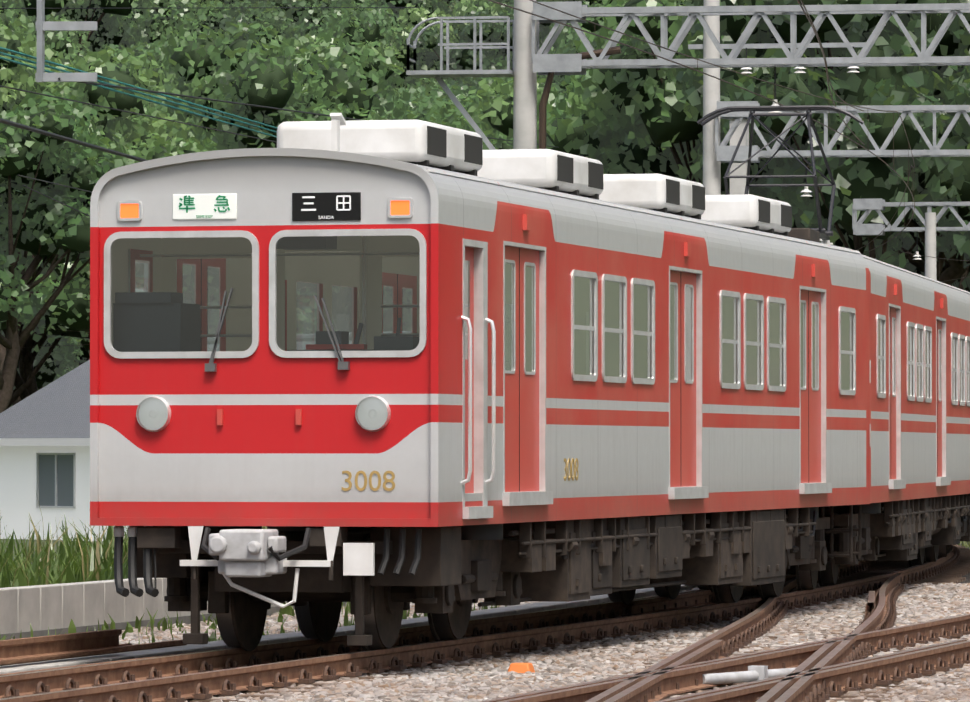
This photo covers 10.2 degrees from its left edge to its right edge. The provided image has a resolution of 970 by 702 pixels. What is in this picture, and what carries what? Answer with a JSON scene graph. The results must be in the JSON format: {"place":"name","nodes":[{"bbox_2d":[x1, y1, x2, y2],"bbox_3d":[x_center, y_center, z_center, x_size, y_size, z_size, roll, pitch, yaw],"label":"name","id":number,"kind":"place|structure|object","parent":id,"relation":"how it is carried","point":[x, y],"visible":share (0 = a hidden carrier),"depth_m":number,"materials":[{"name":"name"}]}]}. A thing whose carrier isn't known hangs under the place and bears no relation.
{"place":"outdoors","nodes":[
{"label":"outdoors","id":0,"kind":"place"},
{"bbox_2d":[0,446,127,540],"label":"house walls","id":1,"kind":"structure","parent":0,"point":[17,485],"depth_m":128.45,"materials":[{"name":"paint"}]},
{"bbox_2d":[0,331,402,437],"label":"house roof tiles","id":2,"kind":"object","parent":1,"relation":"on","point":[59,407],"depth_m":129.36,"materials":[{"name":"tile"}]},
{"bbox_2d":[0,629,227,675],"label":"lineside spare rails","id":3,"kind":"object","parent":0,"point":[46,648],"visible":0.48,"depth_m":41.40,"materials":[{"name":"metal"}]},
{"bbox_2d":[0,602,346,639],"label":"lineside wall footing","id":4,"kind":"object","parent":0,"point":[123,625],"depth_m":50.43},
{"bbox_2d":[1,2,649,581],"bbox_3d":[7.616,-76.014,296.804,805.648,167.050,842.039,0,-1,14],"label":"terrain","id":5,"kind":"structure","parent":0,"point":[61,540],"depth_m":122.94,"materials":[{"name":"green plant"}]},
{"bbox_2d":[0,0,78,55],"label":"tree","id":6,"kind":"object","parent":5,"relation":"on","point":[15,2],"depth_m":283.02,"materials":[{"name":"green plant"}]},
{"bbox_2d":[13,367,67,389],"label":"tree","id":7,"kind":"object","parent":5,"relation":"on","point":[39,384],"depth_m":241.48,"materials":[{"name":"green plant"}]},
{"bbox_2d":[1,266,83,387],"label":"tree","id":8,"kind":"object","parent":5,"relation":"on","point":[61,356],"visible":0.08,"depth_m":233.80,"materials":[{"name":"green plant"}]},
{"bbox_2d":[0,438,89,507],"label":"house trim and frames","id":9,"kind":"structure","parent":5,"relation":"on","point":[44,441],"depth_m":127.39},
{"bbox_2d":[39,455,72,505],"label":"window panes","id":10,"kind":"structure","parent":9,"relation":"in","point":[47,480],"depth_m":127.63,"materials":[{"name":"glass"}]},
{"bbox_2d":[11,359,78,405],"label":"tree","id":11,"kind":"object","parent":5,"relation":"on","point":[45,383],"visible":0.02,"depth_m":257.08,"materials":[{"name":"green plant"}]},
{"bbox_2d":[1,237,89,408],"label":"tree","id":12,"kind":"object","parent":5,"relation":"on","point":[18,392],"visible":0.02,"depth_m":213.35,"materials":[{"name":"green plant"}]},
{"bbox_2d":[12,343,78,405],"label":"tree","id":13,"kind":"object","parent":5,"relation":"on","point":[18,399],"depth_m":247.66,"materials":[{"name":"green plant"}]},
{"bbox_2d":[0,102,112,331],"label":"tree","id":14,"kind":"object","parent":5,"relation":"on","point":[22,252],"depth_m":211.35,"materials":[{"name":"green plant"}]},
{"bbox_2d":[63,343,89,368],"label":"tree","id":15,"kind":"object","parent":5,"relation":"on","point":[85,356],"depth_m":254.14,"materials":[{"name":"green plant"}]},
{"bbox_2d":[0,0,156,87],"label":"tree","id":16,"kind":"object","parent":5,"relation":"on","point":[73,44],"visible":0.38,"depth_m":279.86,"materials":[{"name":"green plant"}]},
{"bbox_2d":[75,337,89,364],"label":"tree","id":17,"kind":"object","parent":5,"relation":"on","point":[83,342],"depth_m":245.91,"materials":[{"name":"green plant"}]},
{"bbox_2d":[0,87,173,412],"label":"tree","id":18,"kind":"object","parent":5,"relation":"on","point":[53,233],"visible":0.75,"depth_m":155.99,"materials":[{"name":"green plant"}]},
{"bbox_2d":[3,52,189,399],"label":"tree","id":19,"kind":"object","parent":5,"relation":"on","point":[29,356],"visible":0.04,"depth_m":223.70,"materials":[{"name":"green plant"}]},
{"bbox_2d":[0,19,199,370],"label":"tree","id":20,"kind":"object","parent":5,"relation":"on","point":[15,75],"visible":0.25,"depth_m":197.95,"materials":[{"name":"green plant"}]},
{"bbox_2d":[85,36,139,67],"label":"tree","id":21,"kind":"object","parent":5,"relation":"on","point":[127,42],"visible":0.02,"depth_m":286.53,"materials":[{"name":"green plant"}]},
{"bbox_2d":[20,133,217,352],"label":"tree","id":22,"kind":"object","parent":5,"relation":"on","point":[69,307],"visible":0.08,"depth_m":163.08,"materials":[{"name":"green plant"}]},
{"bbox_2d":[121,5,155,48],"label":"tree","id":23,"kind":"object","parent":5,"relation":"on","point":[139,11],"depth_m":285.30,"materials":[{"name":"green plant"}]},
{"bbox_2d":[87,35,204,84],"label":"tree","id":24,"kind":"object","parent":5,"relation":"on","point":[156,47],"visible":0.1,"depth_m":276.61,"materials":[{"name":"green plant"}]},
{"bbox_2d":[79,0,238,65],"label":"tree","id":25,"kind":"object","parent":5,"relation":"on","point":[172,16],"visible":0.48,"depth_m":283.39,"materials":[{"name":"green plant"}]},
{"bbox_2d":[107,95,295,150],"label":"tree","id":26,"kind":"object","parent":5,"relation":"on","point":[154,112],"visible":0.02,"depth_m":209.62,"materials":[{"name":"green plant"}]},
{"bbox_2d":[134,0,300,53],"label":"tree","id":27,"kind":"object","parent":5,"relation":"on","point":[270,15],"visible":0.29,"depth_m":283.06,"materials":[{"name":"green plant"}]},
{"bbox_2d":[139,0,304,81],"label":"tree","id":28,"kind":"object","parent":5,"relation":"on","point":[248,3],"visible":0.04,"depth_m":284.02,"materials":[{"name":"green plant"}]},
{"bbox_2d":[184,33,405,125],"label":"tree","id":29,"kind":"object","parent":5,"relation":"on","point":[370,66],"depth_m":277.13,"materials":[{"name":"green plant"}]},
{"bbox_2d":[213,0,386,51],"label":"tree","id":30,"kind":"object","parent":5,"relation":"on","point":[310,19],"visible":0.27,"depth_m":284.14,"materials":[{"name":"green plant"}]},
{"bbox_2d":[151,22,512,297],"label":"tree","id":31,"kind":"object","parent":5,"relation":"on","point":[253,72],"visible":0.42,"depth_m":201.98,"materials":[{"name":"green plant"}]},
{"bbox_2d":[306,0,449,105],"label":"tree","id":32,"kind":"object","parent":5,"relation":"on","point":[357,26],"visible":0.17,"depth_m":278.47,"materials":[{"name":"green plant"}]},
{"bbox_2d":[367,105,404,119],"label":"tree","id":33,"kind":"object","parent":5,"relation":"on","point":[373,114],"visible":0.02,"depth_m":230.06,"materials":[{"name":"green plant"}]},
{"bbox_2d":[370,0,449,39],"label":"tree","id":34,"kind":"object","parent":5,"relation":"on","point":[431,6],"visible":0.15,"depth_m":289.16,"materials":[{"name":"green plant"}]},
{"bbox_2d":[373,0,503,105],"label":"tree","id":35,"kind":"object","parent":5,"relation":"on","point":[412,18],"visible":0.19,"depth_m":280.75,"materials":[{"name":"green plant"}]},
{"bbox_2d":[370,77,561,119],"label":"tree","id":36,"kind":"object","parent":5,"relation":"on","point":[421,94],"visible":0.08,"depth_m":269.50,"materials":[{"name":"green plant"}]},
{"bbox_2d":[428,94,507,147],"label":"tree","id":37,"kind":"object","parent":5,"relation":"on","point":[462,101],"visible":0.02,"depth_m":208.56,"materials":[{"name":"green plant"}]},
{"bbox_2d":[410,0,562,95],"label":"tree","id":38,"kind":"object","parent":5,"relation":"on","point":[460,59],"visible":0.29,"depth_m":279.11,"materials":[{"name":"green plant"}]},
{"bbox_2d":[447,0,563,77],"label":"tree","id":39,"kind":"object","parent":5,"relation":"on","point":[458,1],"depth_m":285.71,"materials":[{"name":"green plant"}]},
{"bbox_2d":[460,70,557,143],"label":"tree","id":40,"kind":"object","parent":5,"relation":"on","point":[497,115],"visible":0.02,"depth_m":175.84,"materials":[{"name":"green plant"}]},
{"bbox_2d":[468,1,640,97],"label":"tree","id":41,"kind":"object","parent":5,"relation":"on","point":[567,46],"visible":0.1,"depth_m":277.95,"materials":[{"name":"green plant"}]},
{"bbox_2d":[563,0,610,5],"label":"tree","id":42,"kind":"object","parent":5,"relation":"on","point":[590,3],"visible":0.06,"depth_m":292.00,"materials":[{"name":"green plant"}]},
{"bbox_2d":[583,0,693,20],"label":"tree","id":43,"kind":"object","parent":5,"relation":"on","point":[678,1],"depth_m":283.62,"materials":[{"name":"green plant"}]},
{"bbox_2d":[537,45,939,266],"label":"tree","id":44,"kind":"object","parent":5,"relation":"on","point":[569,88],"depth_m":164.05,"materials":[{"name":"green plant"}]},
{"bbox_2d":[537,0,946,261],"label":"tree","id":45,"kind":"object","parent":5,"relation":"on","point":[642,105],"visible":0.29,"depth_m":152.59,"materials":[{"name":"green plant"}]},
{"bbox_2d":[667,0,969,284],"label":"tree","id":46,"kind":"object","parent":5,"relation":"on","point":[939,179],"visible":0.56,"depth_m":145.14,"materials":[{"name":"green plant"}]},
{"bbox_2d":[843,13,969,288],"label":"tree","id":47,"kind":"object","parent":5,"relation":"on","point":[961,244],"visible":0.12,"depth_m":146.03,"materials":[{"name":"green plant"}]},
{"bbox_2d":[875,219,969,291],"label":"tree","id":48,"kind":"object","parent":5,"relation":"on","point":[907,242],"visible":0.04,"depth_m":172.68,"materials":[{"name":"green plant"}]},
{"bbox_2d":[881,100,969,289],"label":"tree","id":49,"kind":"object","parent":5,"relation":"on","point":[919,264],"depth_m":167.11,"materials":[{"name":"green plant"}]},
{"bbox_2d":[899,239,969,290],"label":"tree","id":50,"kind":"object","parent":5,"relation":"on","point":[958,282],"depth_m":176.43,"materials":[{"name":"green plant"}]},
{"bbox_2d":[912,216,969,268],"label":"tree","id":51,"kind":"object","parent":5,"relation":"on","point":[967,257],"depth_m":164.20,"materials":[{"name":"green plant"}]},
{"bbox_2d":[916,66,969,224],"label":"tree","id":52,"kind":"object","parent":5,"relation":"on","point":[941,69],"depth_m":155.02,"materials":[{"name":"green plant"}]},
{"bbox_2d":[111,235,817,387],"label":"train car interior walls","id":53,"kind":"structure","parent":0,"point":[346,274],"depth_m":42.18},
{"bbox_2d":[114,248,818,596],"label":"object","id":54,"kind":"object","parent":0,"point":[484,532],"visible":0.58,"depth_m":40.62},
{"bbox_2d":[513,0,936,280],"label":"support poles","id":55,"kind":"object","parent":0,"point":[525,106],"visible":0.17,"depth_m":91.84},
{"bbox_2d":[35,0,969,235],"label":"steel catenary gantries","id":56,"kind":"object","parent":55,"relation":"attached to","point":[545,63],"visible":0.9,"depth_m":77.78,"materials":[{"name":"metal"}]},
{"bbox_2d":[0,7,917,270],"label":"overhead wires","id":57,"kind":"object","parent":56,"relation":"hanging from","point":[32,129],"visible":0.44,"depth_m":66.82,"materials":[{"name":"metal"}]},
{"bbox_2d":[21,0,969,347],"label":"catenary contact wires","id":58,"kind":"object","parent":56,"relation":"hanging from","point":[545,100],"visible":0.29,"depth_m":71.39,"materials":[{"name":"metal"}]},
{"bbox_2d":[0,47,277,137],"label":"overhead cables","id":59,"kind":"object","parent":58,"relation":"on","point":[47,66],"visible":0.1,"depth_m":64.54,"materials":[{"name":"teal metal"}]},
{"bbox_2d":[740,66,921,259],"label":"insulators","id":60,"kind":"object","parent":56,"relation":"attached to","point":[806,191],"visible":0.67,"depth_m":91.72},
{"bbox_2d":[833,320,966,522],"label":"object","id":61,"kind":"object","parent":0,"point":[871,508],"visible":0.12,"depth_m":59.70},
{"bbox_2d":[883,320,940,399],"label":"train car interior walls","id":62,"kind":"structure","parent":0,"point":[921,360],"depth_m":74.88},
{"bbox_2d":[960,541,969,583],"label":"grass","id":63,"kind":"structure","parent":0,"point":[967,576],"depth_m":73.91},
{"bbox_2d":[0,601,506,643],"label":"track vegetation tufts","id":64,"kind":"object","parent":63,"relation":"on","point":[288,610],"visible":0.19,"depth_m":50.57,"materials":[{"name":"green plant"}]},
{"bbox_2d":[119,582,969,701],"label":"track ballast","id":65,"kind":"structure","parent":63,"relation":"on","point":[556,667],"depth_m":43.06,"materials":[{"name":"gravel"}]},
{"bbox_2d":[508,663,534,672],"bbox_3d":[0.275,2.422,41.218,0.194,0.110,0.194,0,-1,14],"label":"orange track marker","id":66,"kind":"object","parent":65,"relation":"on","point":[520,667],"visible":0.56,"depth_m":41.15,"materials":[{"name":"orange"}]},
{"bbox_2d":[703,665,794,683],"bbox_3d":[1.954,2.340,38.901,0.147,0.170,1.644,-1,-1,30],"label":"track switch device","id":67,"kind":"object","parent":65,"relation":"on","point":[753,673],"visible":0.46,"depth_m":38.70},
{"bbox_2d":[187,544,969,701],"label":"track sleepers","id":68,"kind":"object","parent":63,"relation":"on","point":[957,571],"depth_m":46.47,"materials":[{"name":"brown wood"}]},
{"bbox_2d":[0,545,969,701],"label":"track rails","id":69,"kind":"object","parent":68,"relation":"on","point":[685,668],"visible":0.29,"depth_m":40.57,"materials":[{"name":"metal"}]},
{"bbox_2d":[90,148,869,526],"bbox_3d":[0.537,0.050,48.806,2.700,2.810,17.500,0,-1,14],"label":"train car body","id":70,"kind":"object","parent":69,"relation":"on","point":[258,458],"visible":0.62,"depth_m":40.65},
{"bbox_2d":[114,526,286,576],"bbox_3d":[-2.182,1.485,40.254,1.475,0.370,0.542,0,-1,24],"label":"train coupler","id":71,"kind":"object","parent":70,"relation":"attached to","point":[243,552],"visible":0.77,"depth_m":39.90,"materials":[{"name":"metal"}]},
{"bbox_2d":[179,195,229,212],"bbox_3d":[-2.093,-1.098,40.499,0.402,0.129,0.004,0,-1,14],"label":"sign lettering","id":72,"kind":"object","parent":70,"relation":"attached to","point":[189,202],"visible":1,"depth_m":40.48,"materials":[{"name":"green"}]},
{"bbox_2d":[173,194,236,219],"bbox_3d":[-2.091,-1.076,40.507,0.500,0.190,0.012,0,-1,14],"label":"train type sign","id":73,"kind":"object","parent":70,"relation":"attached to","point":[204,206],"visible":1,"depth_m":40.50,"materials":[{"name":"white"}]},
{"bbox_2d":[120,200,409,217],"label":"marker lights","id":74,"kind":"object","parent":70,"relation":"attached to","point":[397,208],"visible":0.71,"depth_m":40.14,"materials":[{"name":"orange"}]},
{"bbox_2d":[113,236,419,351],"bbox_3d":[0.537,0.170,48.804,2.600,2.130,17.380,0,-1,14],"label":"driver's console","id":75,"kind":"object","parent":70,"relation":"attached to","point":[140,329],"depth_m":40.82,"materials":[{"name":"grey"}]},
{"bbox_2d":[205,288,349,371],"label":"windshield wipers","id":76,"kind":"object","parent":70,"relation":"attached to","point":[211,366],"visible":0.96,"depth_m":40.26,"materials":[{"name":"grey"}]},
{"bbox_2d":[117,197,495,484],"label":"train car chrome fittings","id":77,"kind":"object","parent":70,"relation":"attached to","point":[467,319],"visible":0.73,"depth_m":41.21,"materials":[{"name":"white"}]},
{"bbox_2d":[136,397,387,430],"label":"train headlights","id":78,"kind":"object","parent":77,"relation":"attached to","point":[142,418],"visible":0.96,"depth_m":40.51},
{"bbox_2d":[301,195,350,210],"bbox_3d":[-1.178,-1.096,40.263,0.384,0.113,0.004,0,-1,14],"label":"sign lettering","id":79,"kind":"object","parent":70,"relation":"attached to","point":[343,202],"visible":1,"depth_m":40.24,"materials":[{"name":"white"}]},
{"bbox_2d":[292,192,360,220],"bbox_3d":[-1.176,-1.071,40.271,0.530,0.210,0.012,0,-1,14],"label":"destination sign","id":80,"kind":"object","parent":70,"relation":"attached to","point":[324,204],"visible":1,"depth_m":40.27,"materials":[{"name":"black"}]},
{"bbox_2d":[342,471,394,490],"bbox_3d":[-0.862,0.959,40.155,0.409,0.150,0.006,0,-1,14],"label":"car number","id":81,"kind":"object","parent":70,"relation":"attached to","point":[370,480],"visible":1,"depth_m":40.15,"materials":[{"name":"gold metal"}]},
{"bbox_2d":[130,214,820,492],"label":"train doors","id":82,"kind":"structure","parent":70,"relation":"attached to","point":[682,433],"depth_m":43.24,"materials":[{"name":"metal"}]},
{"bbox_2d":[104,229,855,518],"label":"train window frames","id":83,"kind":"structure","parent":70,"relation":"attached to","point":[542,496],"depth_m":42.68,"materials":[{"name":"metal"}]},
{"bbox_2d":[111,236,419,351],"bbox_3d":[-1.638,-0.423,40.389,2.450,0.910,0.001,0,-1,14],"label":"train windshield","id":84,"kind":"object","parent":83,"relation":"on","point":[276,293],"visible":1,"depth_m":40.36,"materials":[{"name":"clear glass"}]},
{"bbox_2d":[135,260,852,389],"bbox_3d":[0.533,-0.138,48.795,2.676,0.885,15.770,0,-1,14],"label":"window glass","id":85,"kind":"object","parent":83,"relation":"in","point":[584,316],"visible":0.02,"depth_m":46.51,"materials":[{"name":"glass"}]},
{"bbox_2d":[136,505,852,645],"bbox_3d":[0.596,1.901,48.850,2.635,0.890,17.920,0,-1,14],"label":"underfloor equipment","id":86,"kind":"object","parent":70,"relation":"attached to","point":[639,565],"visible":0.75,"depth_m":41.84,"materials":[{"name":"metal"}]},
{"bbox_2d":[164,512,829,650],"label":"train bogies","id":87,"kind":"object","parent":70,"relation":"attached to","point":[551,576],"depth_m":43.69,"materials":[{"name":"metal"}]},
{"bbox_2d":[180,113,870,607],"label":"train car fittings","id":88,"kind":"object","parent":70,"relation":"attached to","point":[358,557],"visible":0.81,"depth_m":40.11,"materials":[{"name":"paint"}]},
{"bbox_2d":[277,120,790,232],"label":"rooftop air conditioners","id":89,"kind":"object","parent":70,"relation":"on","point":[402,140],"visible":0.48,"depth_m":46.71,"materials":[{"name":"white paint"}]},
{"bbox_2d":[407,126,791,235],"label":"air conditioner vents","id":90,"kind":"object","parent":89,"relation":"attached to","point":[436,141],"visible":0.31,"depth_m":47.56,"materials":[{"name":"metal"}]},
{"bbox_2d":[564,458,578,480],"bbox_3d":[0.698,0.959,44.001,0.004,0.182,0.495,0,-1,14],"label":"side car number","id":91,"kind":"object","parent":70,"relation":"attached to","point":[567,469],"visible":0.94,"depth_m":44.01,"materials":[{"name":"gold metal"}]},
{"bbox_2d":[425,168,860,253],"bbox_3d":[0.545,-1.175,48.858,2.527,0.040,17.400,0,-1,14],"label":"roof gutter","id":92,"kind":"object","parent":70,"relation":"attached to","point":[456,175],"visible":0.46,"depth_m":46.34,"materials":[{"name":"metal"}]},
{"bbox_2d":[217,538,775,648],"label":"train wheels","id":93,"kind":"object","parent":69,"relation":"on","point":[440,623],"visible":0.17,"depth_m":43.13,"materials":[{"name":"black metal"}]},
{"bbox_2d":[698,508,935,589],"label":"train wheels","id":94,"kind":"object","parent":69,"relation":"on","point":[805,579],"visible":0.17,"depth_m":60.67,"materials":[{"name":"brown metal"}]},
{"bbox_2d":[864,258,969,502],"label":"second train car","id":95,"kind":"object","parent":69,"relation":"on","point":[917,299],"visible":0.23,"depth_m":63.00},
{"bbox_2d":[788,228,819,242],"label":"train car roof boxes","id":96,"kind":"object","parent":95,"relation":"on","point":[809,234],"visible":0.04,"depth_m":58.83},
{"bbox_2d":[820,239,832,244],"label":"train pantograph insulators","id":97,"kind":"object","parent":95,"relation":"on","point":[825,241],"visible":0.15,"depth_m":61.69,"materials":[{"name":"white"}]},
{"bbox_2d":[697,105,863,239],"bbox_3d":[3.334,-2.012,61.282,1.862,1.489,2.032,0,-1,10],"label":"pantograph","id":98,"kind":"object","parent":97,"relation":"on","point":[824,233],"visible":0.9,"depth_m":61.22,"materials":[{"name":"grey"}]},
{"bbox_2d":[709,506,969,591],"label":"train car bogie frames","id":99,"kind":"structure","parent":95,"relation":"attached to","point":[874,522],"depth_m":60.70,"materials":[{"name":"metal"}]},
{"bbox_2d":[786,494,969,574],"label":"train undercarriage","id":100,"kind":"object","parent":95,"relation":"attached to","point":[906,546],"visible":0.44,"depth_m":63.23,"materials":[{"name":"metal"}]},
{"bbox_2d":[861,254,969,293],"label":"roof gutter","id":101,"kind":"object","parent":95,"relation":"attached to","point":[906,271],"visible":0.17,"depth_m":63.57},
{"bbox_2d":[889,284,943,478],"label":"train doors","id":102,"kind":"structure","parent":95,"relation":"attached to","point":[892,404],"depth_m":60.69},
{"bbox_2d":[876,303,969,488],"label":"door frames","id":103,"kind":"structure","parent":95,"relation":"attached to","point":[898,482],"depth_m":63.67,"materials":[{"name":"metal"}]},
{"bbox_2d":[878,319,969,401],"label":"window glass","id":104,"kind":"object","parent":103,"relation":"in","point":[910,353],"visible":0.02,"depth_m":63.49,"materials":[{"name":"glass"}]},
{"bbox_2d":[938,545,945,556],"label":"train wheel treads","id":105,"kind":"object","parent":69,"relation":"on","point":[942,551],"visible":0.04,"depth_m":76.43,"materials":[{"name":"black metal"}]},
{"bbox_2d":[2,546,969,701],"bbox_3d":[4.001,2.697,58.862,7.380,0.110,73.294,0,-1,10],"label":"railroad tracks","id":106,"kind":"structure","parent":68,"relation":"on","point":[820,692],"depth_m":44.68},
{"label":"grass","id":107,"kind":"object","parent":63,"relation":"on","visible":0},
{"bbox_2d":[958,541,969,548],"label":"grass","id":108,"kind":"structure","parent":107,"relation":"on","point":[966,545],"depth_m":95.76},
{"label":"bank ground","id":109,"kind":"structure","parent":0,"visible":0},
{"bbox_2d":[0,494,266,587],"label":"bank weeds","id":110,"kind":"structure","parent":109,"relation":"on","point":[72,573],"depth_m":53.94,"materials":[{"name":"green plant"}]},
{"bbox_2d":[0,578,697,673],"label":"lineside concrete trough and wall","id":111,"kind":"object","parent":109,"relation":"on","point":[51,606],"visible":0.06,"depth_m":49.12,"materials":[{"name":"concrete"}]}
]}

